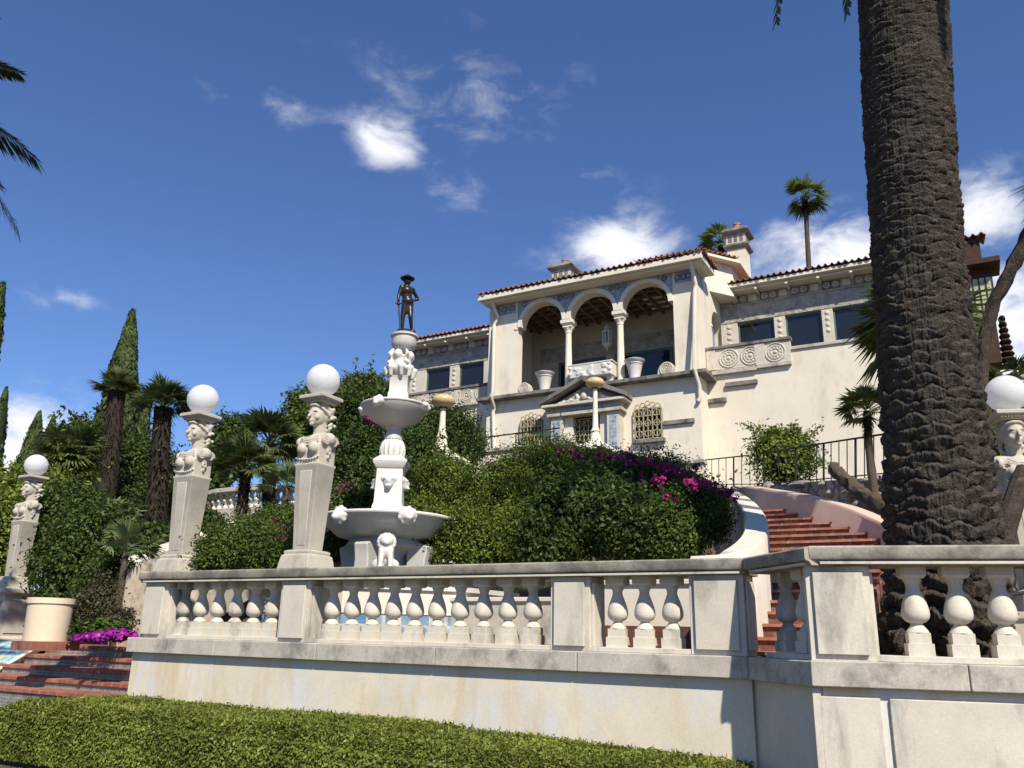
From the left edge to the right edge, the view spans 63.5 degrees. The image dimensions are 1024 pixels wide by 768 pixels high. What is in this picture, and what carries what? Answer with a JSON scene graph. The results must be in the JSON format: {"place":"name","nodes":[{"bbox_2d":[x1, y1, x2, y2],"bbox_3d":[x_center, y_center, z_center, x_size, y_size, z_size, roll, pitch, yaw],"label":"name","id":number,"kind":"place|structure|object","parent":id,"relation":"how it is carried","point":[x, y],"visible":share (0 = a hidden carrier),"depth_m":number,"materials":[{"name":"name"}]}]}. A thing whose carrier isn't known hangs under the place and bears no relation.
{"place":"outdoors","nodes":[
{"label":"outdoors","id":0,"kind":"place"},
{"bbox_2d":[0,541,715,767],"bbox_3d":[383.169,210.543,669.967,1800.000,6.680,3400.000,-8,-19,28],"label":"ground","id":1,"kind":"structure","parent":0,"point":[544,591],"depth_m":20.58,"materials":[{"name":"soil"}]},
{"bbox_2d":[0,281,7,360],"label":"cypress","id":2,"kind":"object","parent":1,"relation":"on","point":[2,300],"visible":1,"depth_m":35.69,"materials":[{"name":"green plant"}]},
{"bbox_2d":[0,386,9,480],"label":"cypress","id":3,"kind":"object","parent":1,"relation":"on","point":[4,399],"visible":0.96,"depth_m":41.69,"materials":[{"name":"green plant"}]},
{"bbox_2d":[0,639,39,672],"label":"mosaic slope","id":4,"kind":"structure","parent":1,"relation":"on","point":[7,656],"depth_m":15.20,"materials":[{"name":"blue tile"}]},
{"bbox_2d":[0,18,45,243],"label":"feather palm","id":5,"kind":"object","parent":1,"relation":"on","point":[12,73],"visible":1,"depth_m":12.17,"materials":[{"name":"green plant"}]},
{"bbox_2d":[9,410,42,574],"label":"cypress","id":6,"kind":"object","parent":1,"relation":"on","point":[34,429],"visible":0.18,"depth_m":48.99,"materials":[{"name":"green plant"}]},
{"bbox_2d":[29,414,56,587],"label":"cypress","id":7,"kind":"object","parent":1,"relation":"on","point":[54,423],"visible":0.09,"depth_m":53.29,"materials":[{"name":"green plant"}]},
{"bbox_2d":[0,414,113,589],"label":"tree","id":8,"kind":"object","parent":1,"relation":"on","point":[11,485],"visible":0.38,"depth_m":21.09,"materials":[{"name":"green plant"}]},
{"bbox_2d":[0,640,132,706],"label":"brick steps","id":9,"kind":"structure","parent":1,"relation":"on","point":[89,668],"depth_m":13.75,"materials":[{"name":"brick"}]},
{"bbox_2d":[0,588,36,639],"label":"lamp pedestal","id":10,"kind":"object","parent":9,"relation":"on","point":[13,606],"visible":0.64,"depth_m":16.89,"materials":[{"name":"stone"}]},
{"bbox_2d":[0,455,48,588],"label":"lamp post","id":11,"kind":"object","parent":10,"relation":"on","point":[24,522],"visible":0.99,"depth_m":17.53,"materials":[{"name":"stone"}]},
{"bbox_2d":[10,597,79,650],"bbox_3d":[-7.572,3.919,13.524,0.756,0.813,0.725,-8,-19,28],"label":"planter","id":12,"kind":"object","parent":9,"relation":"on","point":[47,622],"visible":1,"depth_m":13.28,"materials":[{"name":"beige ceramic"}]},
{"bbox_2d":[26,421,114,638],"bbox_3d":[-12.348,4.039,22.509,2.315,6.223,2.266,-8,-19,28],"label":"fan palm","id":13,"kind":"object","parent":1,"relation":"on","point":[87,439],"visible":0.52,"depth_m":22.96,"materials":[{"name":"green plant"}]},
{"bbox_2d":[23,403,143,489],"bbox_3d":[-16.141,3.640,31.016,3.974,6.879,5.434,10,-19,-25],"label":"dark tree","id":14,"kind":"object","parent":1,"relation":"on","point":[88,422],"visible":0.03,"depth_m":31.66,"materials":[{"name":"green plant"}]},
{"bbox_2d":[3,462,165,624],"bbox_3d":[-9.053,3.426,17.790,5.471,3.793,3.082,-8,-19,28],"label":"bush","id":15,"kind":"object","parent":1,"relation":"on","point":[73,519],"visible":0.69,"depth_m":17.07,"materials":[{"name":"green plant"}]},
{"bbox_2d":[66,616,137,643],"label":"purple flowers","id":16,"kind":"object","parent":1,"relation":"on","point":[99,629],"visible":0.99,"depth_m":12.90,"materials":[{"name":"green plant"}]},
{"bbox_2d":[71,568,140,630],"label":"dry shrub","id":17,"kind":"object","parent":1,"relation":"on","point":[95,603],"visible":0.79,"depth_m":13.93,"materials":[{"name":"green plant"}]},
{"bbox_2d":[86,362,144,499],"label":"fan palm","id":18,"kind":"object","parent":1,"relation":"on","point":[117,379],"visible":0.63,"depth_m":27.45,"materials":[{"name":"plant"}]},
{"bbox_2d":[94,307,140,442],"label":"cypress","id":19,"kind":"object","parent":1,"relation":"on","point":[125,353],"visible":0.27,"depth_m":40.91,"materials":[{"name":"green plant"}]},
{"bbox_2d":[90,481,150,641],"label":"young palm","id":20,"kind":"object","parent":1,"relation":"on","point":[128,503],"visible":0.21,"depth_m":19.80,"materials":[{"name":"green plant"}]},
{"bbox_2d":[92,517,168,645],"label":"young palm","id":21,"kind":"object","parent":1,"relation":"on","point":[122,532],"visible":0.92,"depth_m":15.57,"materials":[{"name":"green plant"}]},
{"bbox_2d":[136,407,152,442],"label":"cypress","id":22,"kind":"object","parent":1,"relation":"on","point":[142,427],"visible":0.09,"depth_m":42.63,"materials":[{"name":"green plant"}]},
{"bbox_2d":[122,370,191,528],"bbox_3d":[-11.223,3.389,25.781,2.467,7.980,2.334,17,-23,-41],"label":"fan palm","id":23,"kind":"object","parent":1,"relation":"on","point":[164,391],"visible":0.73,"depth_m":26.00,"materials":[{"name":"plant"}]},
{"bbox_2d":[93,423,223,529],"bbox_3d":[-13.595,3.988,30.536,6.876,5.743,5.224,-8,-19,28],"label":"dark tree","id":24,"kind":"object","parent":1,"relation":"on","point":[130,488],"visible":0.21,"depth_m":30.92,"materials":[{"name":"green plant"}]},
{"bbox_2d":[108,549,215,645],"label":"garden wall","id":25,"kind":"structure","parent":1,"relation":"on","point":[136,589],"depth_m":15.22,"materials":[{"name":"beige stone"}]},
{"bbox_2d":[120,504,226,546],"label":"shrub","id":26,"kind":"object","parent":1,"relation":"on","point":[159,531],"visible":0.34,"depth_m":19.04,"materials":[{"name":"green plant"}]},
{"bbox_2d":[107,500,293,643],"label":"parapet wall","id":27,"kind":"structure","parent":1,"relation":"on","point":[229,595],"depth_m":21.24,"materials":[{"name":"white paint"}]},
{"bbox_2d":[205,405,262,507],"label":"dark tree","id":28,"kind":"object","parent":1,"relation":"on","point":[226,426],"visible":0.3,"depth_m":34.67,"materials":[{"name":"green plant"}]},
{"bbox_2d":[178,493,293,570],"bbox_3d":[-3.948,2.392,12.763,1.878,1.632,2.573,1,-17,1],"label":"boxwood bush","id":29,"kind":"object","parent":1,"relation":"on","point":[265,541],"visible":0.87,"depth_m":12.01,"materials":[{"name":"green plant"}]},
{"bbox_2d":[211,429,283,621],"bbox_3d":[-7.377,4.043,22.639,2.462,5.755,2.410,-8,-19,28],"label":"fan palm","id":30,"kind":"object","parent":1,"relation":"on","point":[239,450],"visible":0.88,"depth_m":22.73,"materials":[{"name":"green plant"}]},
{"bbox_2d":[206,485,294,522],"bbox_3d":[-9.702,5.550,28.885,5.788,3.896,0.975,-11,-21,35],"label":"curved balustrade","id":31,"kind":"object","parent":1,"relation":"on","point":[226,492],"visible":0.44,"depth_m":29.09,"materials":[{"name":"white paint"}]},
{"bbox_2d":[227,405,303,568],"bbox_3d":[-7.139,3.623,23.922,2.867,6.222,2.625,-8,-19,28],"label":"fan palm","id":32,"kind":"object","parent":1,"relation":"on","point":[275,426],"visible":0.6,"depth_m":24.09,"materials":[{"name":"green plant"}]},
{"bbox_2d":[253,457,295,511],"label":"young palm","id":33,"kind":"object","parent":1,"relation":"on","point":[286,474],"visible":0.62,"depth_m":21.18,"materials":[{"name":"green plant"}]},
{"bbox_2d":[276,380,333,458],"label":"leafy tree","id":34,"kind":"object","parent":1,"relation":"on","point":[299,412],"visible":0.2,"depth_m":26.45,"materials":[{"name":"green plant"}]},
{"bbox_2d":[302,387,365,566],"bbox_3d":[-4.876,3.187,22.484,2.470,6.443,2.404,-8,-19,28],"label":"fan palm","id":35,"kind":"object","parent":1,"relation":"on","point":[338,563],"depth_m":22.01,"materials":[{"name":"plant"}]},
{"bbox_2d":[322,465,374,566],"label":"pink shrub","id":36,"kind":"object","parent":1,"relation":"on","point":[349,495],"visible":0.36,"depth_m":15.84,"materials":[{"name":"green plant"}]},
{"bbox_2d":[0,692,754,767],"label":"clipped hedge","id":37,"kind":"object","parent":1,"relation":"on","point":[117,731],"visible":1,"depth_m":8.67,"materials":[{"name":"green plant"}]},
{"bbox_2d":[309,374,501,506],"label":"ivy bank","id":38,"kind":"structure","parent":1,"relation":"on","point":[358,437],"depth_m":21.41,"materials":[{"name":"green plant"}]},
{"bbox_2d":[285,354,411,411],"bbox_3d":[-5.002,0.125,25.510,3.835,2.418,2.316,5,-17,-12],"label":"russet shrub","id":39,"kind":"object","parent":38,"relation":"on","point":[374,375],"visible":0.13,"depth_m":25.10,"materials":[{"name":"green plant"}]},
{"bbox_2d":[425,450,470,564],"bbox_3d":[-1.991,3.340,22.402,1.240,2.997,1.240,-8,-19,28],"label":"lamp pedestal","id":40,"kind":"object","parent":1,"relation":"on","point":[434,563],"visible":0.06,"depth_m":22.25,"materials":[{"name":"white stone"}]},
{"bbox_2d":[432,394,454,450],"bbox_3d":[-1.940,1.096,23.084,0.660,1.687,0.660,-8,-19,28],"label":"globe lamp","id":41,"kind":"object","parent":40,"relation":"on","point":[442,402],"visible":0.77,"depth_m":23.03,"materials":[{"name":"white stone"}]},
{"bbox_2d":[404,441,514,564],"bbox_3d":[-1.105,2.235,15.025,3.193,2.664,2.618,-8,-19,28],"label":"box shrub","id":42,"kind":"object","parent":1,"relation":"on","point":[453,490],"visible":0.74,"depth_m":14.38,"materials":[{"name":"green plant"}]},
{"bbox_2d":[471,441,576,474],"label":"forecourt parapet","id":43,"kind":"structure","parent":1,"relation":"on","point":[492,453],"depth_m":27.89,"materials":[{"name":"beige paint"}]},
{"bbox_2d":[484,427,559,452],"bbox_3d":[-0.273,2.140,27.679,4.147,1.008,0.050,-8,-19,28],"label":"hand rail","id":44,"kind":"object","parent":43,"relation":"on","point":[522,432],"visible":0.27,"depth_m":27.52,"materials":[{"name":"black metal"}]},
{"bbox_2d":[469,413,614,563],"bbox_3d":[0.358,2.156,16.438,3.381,3.986,5.903,-5,-18,19],"label":"box shrub","id":45,"kind":"object","parent":1,"relation":"on","point":[511,477],"visible":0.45,"depth_m":16.53,"materials":[{"name":"green plant"}]},
{"bbox_2d":[126,545,1023,767],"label":"balustrade wall","id":46,"kind":"structure","parent":1,"relation":"on","point":[836,689],"depth_m":8.29,"materials":[{"name":"stone"}]},
{"bbox_2d":[153,385,221,570],"bbox_3d":[-4.808,1.383,12.471,0.588,2.853,0.528,-8,-19,28],"label":"lamp post","id":47,"kind":"object","parent":46,"relation":"on","point":[192,478],"visible":1,"depth_m":12.31,"materials":[{"name":"stone"}]},
{"bbox_2d":[277,364,342,568],"bbox_3d":[-2.694,1.091,11.353,0.589,2.853,0.528,-8,-19,28],"label":"lamp post","id":48,"kind":"object","parent":46,"relation":"on","point":[314,467],"visible":1,"depth_m":11.17,"materials":[{"name":"stone"}]},
{"bbox_2d":[504,450,676,562],"bbox_3d":[1.485,2.096,13.696,3.159,2.248,2.644,-8,-19,28],"label":"dark shrub","id":49,"kind":"object","parent":1,"relation":"on","point":[587,516],"visible":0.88,"depth_m":13.01,"materials":[{"name":"green plant"}]},
{"bbox_2d":[576,441,616,454],"bbox_3d":[2.790,3.464,27.551,1.240,2.997,1.240,-8,-19,28],"label":"lamp pedestal","id":50,"kind":"object","parent":1,"relation":"on","point":[598,444],"visible":0.15,"depth_m":27.44,"materials":[{"name":"white stone"}]},
{"bbox_2d":[586,377,604,441],"bbox_3d":[2.848,0.901,28.330,0.660,2.356,0.660,-8,-19,28],"label":"globe lamp","id":51,"kind":"object","parent":50,"relation":"on","point":[594,383],"visible":0.93,"depth_m":28.31,"materials":[{"name":"white stone"}]},
{"bbox_2d":[555,436,723,496],"bbox_3d":[2.393,1.917,16.276,2.759,2.489,5.415,9,-19,-24],"label":"bougainvillea","id":52,"kind":"object","parent":1,"relation":"on","point":[662,471],"visible":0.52,"depth_m":15.55,"materials":[{"name":"purple plant"}]},
{"bbox_2d":[331,223,1014,502],"bbox_3d":[6.506,0.936,42.040,32.190,16.934,14.910,-8,-19,28],"label":"villa","id":53,"kind":"object","parent":1,"relation":"on","point":[781,352],"visible":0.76,"depth_m":36.05,"materials":[{"name":"beige paint"}]},
{"bbox_2d":[426,367,449,390],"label":"window","id":54,"kind":"structure","parent":53,"relation":"in","point":[436,378],"depth_m":45.58,"materials":[{"name":"blue glass"}]},
{"bbox_2d":[459,362,483,385],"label":"window","id":55,"kind":"structure","parent":53,"relation":"in","point":[470,374],"depth_m":44.58,"materials":[{"name":"blue glass"}]},
{"bbox_2d":[517,382,532,392],"bbox_3d":[0.595,0.217,37.829,0.765,0.544,0.300,-8,-19,28],"label":"scroll ornament","id":56,"kind":"object","parent":53,"relation":"on","point":[524,387],"visible":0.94,"depth_m":37.71,"materials":[{"name":"beige stone"}]},
{"bbox_2d":[520,412,542,444],"bbox_3d":[0.861,2.160,36.941,1.299,1.834,0.198,-8,-19,28],"label":"window","id":57,"kind":"structure","parent":53,"relation":"in","point":[526,423],"depth_m":36.99,"materials":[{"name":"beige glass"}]},
{"bbox_2d":[535,370,554,389],"bbox_3d":[1.485,-0.054,37.549,0.920,0.940,0.920,-8,-19,28],"label":"urn","id":58,"kind":"object","parent":53,"relation":"on","point":[544,377],"visible":0.81,"depth_m":37.32,"materials":[{"name":"white stone"}]},
{"bbox_2d":[558,356,605,386],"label":"window","id":59,"kind":"structure","parent":53,"relation":"in","point":[561,377],"depth_m":41.16,"materials":[{"name":"blue glass"}]},
{"bbox_2d":[576,416,599,442],"bbox_3d":[3.314,2.538,35.500,1.263,2.329,0.056,-8,-19,28],"label":"door","id":60,"kind":"structure","parent":53,"relation":"in","point":[590,427],"depth_m":35.76,"materials":[{"name":"black metal"}]},
{"bbox_2d":[568,359,616,380],"bbox_3d":[3.542,-0.401,36.293,2.117,0.961,0.756,-8,-19,28],"label":"stone chest","id":61,"kind":"object","parent":53,"relation":"on","point":[605,369],"visible":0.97,"depth_m":35.97,"materials":[{"name":"white stone"}]},
{"bbox_2d":[601,310,611,350],"bbox_3d":[4.482,-2.537,39.106,0.517,2.015,0.517,-1,-17,6],"label":"lantern","id":62,"kind":"object","parent":53,"relation":"hanging from","point":[606,332],"visible":1,"depth_m":38.85,"materials":[{"name":"grey metal"}]},
{"bbox_2d":[624,357,644,377],"bbox_3d":[5.269,-0.576,35.550,0.920,0.940,0.920,-8,-19,28],"label":"urn","id":63,"kind":"object","parent":53,"relation":"on","point":[634,365],"visible":0.86,"depth_m":35.32,"materials":[{"name":"white stone"}]},
{"bbox_2d":[614,346,672,379],"bbox_3d":[6.235,-0.434,39.180,2.900,2.420,0.078,-8,-19,28],"label":"window","id":64,"kind":"structure","parent":53,"relation":"in","point":[654,358],"depth_m":39.14,"materials":[{"name":"blue glass"}]},
{"bbox_2d":[632,400,665,444],"bbox_3d":[5.660,1.558,34.385,1.411,1.805,0.198,-8,-19,28],"label":"window","id":65,"kind":"structure","parent":53,"relation":"in","point":[649,421],"depth_m":34.34,"materials":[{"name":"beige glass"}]},
{"bbox_2d":[658,362,675,373],"bbox_3d":[6.503,-0.621,34.714,0.855,0.594,0.300,-8,-19,28],"label":"scroll ornament","id":66,"kind":"object","parent":53,"relation":"on","point":[666,367],"visible":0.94,"depth_m":34.61,"materials":[{"name":"beige stone"}]},
{"bbox_2d":[738,318,774,342],"bbox_3d":[11.107,-2.112,37.499,1.632,1.525,0.120,-8,-19,28],"label":"window","id":67,"kind":"structure","parent":53,"relation":"in","point":[763,329],"depth_m":37.58,"materials":[{"name":"blue glass"}]},
{"bbox_2d":[785,311,823,345],"bbox_3d":[12.923,-2.363,36.539,1.543,1.525,0.120,-8,-19,28],"label":"window","id":68,"kind":"structure","parent":53,"relation":"in","point":[803,329],"depth_m":36.53,"materials":[{"name":"blue glass"}]},
{"bbox_2d":[833,304,871,339],"bbox_3d":[14.731,-2.612,35.583,1.654,1.525,0.120,-8,-19,28],"label":"window","id":69,"kind":"structure","parent":53,"relation":"in","point":[843,320],"depth_m":35.75,"materials":[{"name":"blue glass"}]},
{"bbox_2d":[650,459,707,479],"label":"forecourt parapet","id":70,"kind":"structure","parent":1,"relation":"on","point":[693,461],"depth_m":25.45,"materials":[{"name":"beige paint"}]},
{"bbox_2d":[733,417,830,485],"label":"lime shrub","id":71,"kind":"object","parent":1,"relation":"on","point":[771,438],"visible":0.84,"depth_m":23.08,"materials":[{"name":"green plant"}]},
{"bbox_2d":[690,486,884,656],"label":"staircase","id":72,"kind":"structure","parent":1,"relation":"on","point":[770,520],"depth_m":12.94,"materials":[{"name":"white paint"}]},
{"bbox_2d":[783,173,834,268],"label":"tall palm","id":73,"kind":"object","parent":1,"relation":"on","point":[804,208],"visible":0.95,"depth_m":54.01,"materials":[{"name":"green plant"}]},
{"bbox_2d":[733,475,884,511],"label":"stone wall","id":74,"kind":"structure","parent":1,"relation":"on","point":[832,490],"depth_m":17.11,"materials":[{"name":"beige stone"}]},
{"bbox_2d":[705,433,883,486],"bbox_3d":[6.707,2.039,20.488,0.495,2.859,12.311,2,-17,-2],"label":"iron railing","id":75,"kind":"object","parent":74,"relation":"on","point":[823,457],"visible":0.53,"depth_m":18.98,"materials":[{"name":"black metal"}]},
{"bbox_2d":[828,462,885,519],"bbox_3d":[4.671,1.453,10.995,0.301,1.241,2.105,2,-17,-1],"label":"stump","id":76,"kind":"object","parent":1,"relation":"on","point":[869,499],"visible":0.72,"depth_m":11.14,"materials":[{"name":"wood"}]},
{"bbox_2d":[833,382,881,514],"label":"fan palm","id":77,"kind":"object","parent":1,"relation":"on","point":[869,394],"visible":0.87,"depth_m":13.60,"materials":[{"name":"green plant"}]},
{"bbox_2d":[772,0,1018,657],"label":"date palm","id":78,"kind":"object","parent":1,"relation":"on","point":[939,479],"visible":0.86,"depth_m":8.76,"materials":[{"name":"brown plant"}]},
{"bbox_2d":[842,274,1001,386],"bbox_3d":[9.288,0.537,18.440,3.419,6.757,3.564,-8,-19,28],"label":"fan palm","id":79,"kind":"object","parent":1,"relation":"on","point":[866,332],"visible":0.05,"depth_m":19.15,"materials":[{"name":"green plant"}]},
{"bbox_2d":[977,185,1023,436],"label":"leaning palm","id":80,"kind":"object","parent":1,"relation":"on","point":[1006,278],"visible":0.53,"depth_m":11.46,"materials":[{"name":"brown plant"}]},
{"bbox_2d":[988,353,1023,412],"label":"fan palm","id":81,"kind":"object","parent":1,"relation":"on","point":[1015,365],"visible":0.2,"depth_m":15.71,"materials":[{"name":"green plant"}]},
{"bbox_2d":[990,422,1023,456],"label":"green hedge","id":82,"kind":"object","parent":1,"relation":"on","point":[995,449],"visible":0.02,"depth_m":14.73,"materials":[{"name":"green plant"}]},
{"bbox_2d":[995,476,1018,592],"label":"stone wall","id":83,"kind":"structure","parent":1,"relation":"on","point":[1014,582],"depth_m":12.61,"materials":[{"name":"grey stone"}]},
{"bbox_2d":[0,0,1023,589],"label":"sky","id":84,"kind":"structure","parent":0,"point":[260,181],"materials":[{"name":"blue"}]},
{"bbox_2d":[697,221,728,252],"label":"tall palm","id":85,"kind":"object","parent":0,"point":[707,237],"visible":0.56,"depth_m":48.85,"materials":[{"name":"green plant"}]},
{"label":"patio","id":86,"kind":"structure","parent":0,"visible":0},
{"bbox_2d":[371,533,398,565],"bbox_3d":[-2.033,3.218,13.032,0.473,1.732,0.440,-8,-19,28],"label":"lion statue","id":87,"kind":"object","parent":86,"relation":"on","point":[386,543],"visible":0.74,"depth_m":13.10,"materials":[{"name":"white stone"}]},
{"bbox_2d":[251,587,519,632],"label":"pool wall","id":88,"kind":"structure","parent":86,"relation":"on","point":[426,594],"depth_m":11.98,"materials":[{"name":"white stone"}]},
{"bbox_2d":[325,331,456,566],"bbox_3d":[-2.122,1.721,14.460,2.357,5.462,2.536,-8,-19,28],"label":"fountain","id":89,"kind":"object","parent":86,"relation":"on","point":[395,411],"visible":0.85,"depth_m":14.17,"materials":[{"name":"grey stone"}]},
{"bbox_2d":[395,274,418,332],"bbox_3d":[-1.948,-1.470,15.380,0.403,1.188,0.353,1,-17,0],"label":"bronze statue","id":90,"kind":"object","parent":89,"relation":"on","point":[406,291],"visible":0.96,"depth_m":15.32,"materials":[{"name":"metal"}]},
{"bbox_2d":[449,597,550,644],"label":"planter wall","id":91,"kind":"structure","parent":86,"relation":"on","point":[520,621],"depth_m":11.61,"materials":[{"name":"stone"}]},
{"bbox_2d":[604,579,690,648],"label":"planter wall","id":92,"kind":"structure","parent":86,"relation":"on","point":[658,595],"depth_m":10.29,"materials":[{"name":"white paint"}]},
{"bbox_2d":[625,468,748,559],"bbox_3d":[2.832,2.167,13.051,2.611,1.999,1.613,13,-21,-34],"label":"bougainvillea","id":93,"kind":"object","parent":86,"relation":"on","point":[700,515],"visible":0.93,"depth_m":12.54,"materials":[{"name":"green plant"}]},
{"bbox_2d":[1014,612,1023,645],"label":"wall","id":94,"kind":"structure","parent":86,"relation":"on","point":[1019,625],"depth_m":9.30,"materials":[{"name":"stone"}]},
{"bbox_2d":[985,375,1023,611],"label":"lamp post","id":95,"kind":"object","parent":94,"relation":"on","point":[1005,398],"visible":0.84,"depth_m":10.05,"materials":[{"name":"stone"}]},
{"bbox_2d":[1001,464,1023,544],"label":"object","id":96,"kind":"object","parent":95,"relation":"attached to","point":[1012,506],"visible":0.59,"depth_m":9.45,"materials":[{"name":"grey stone"}]}
]}

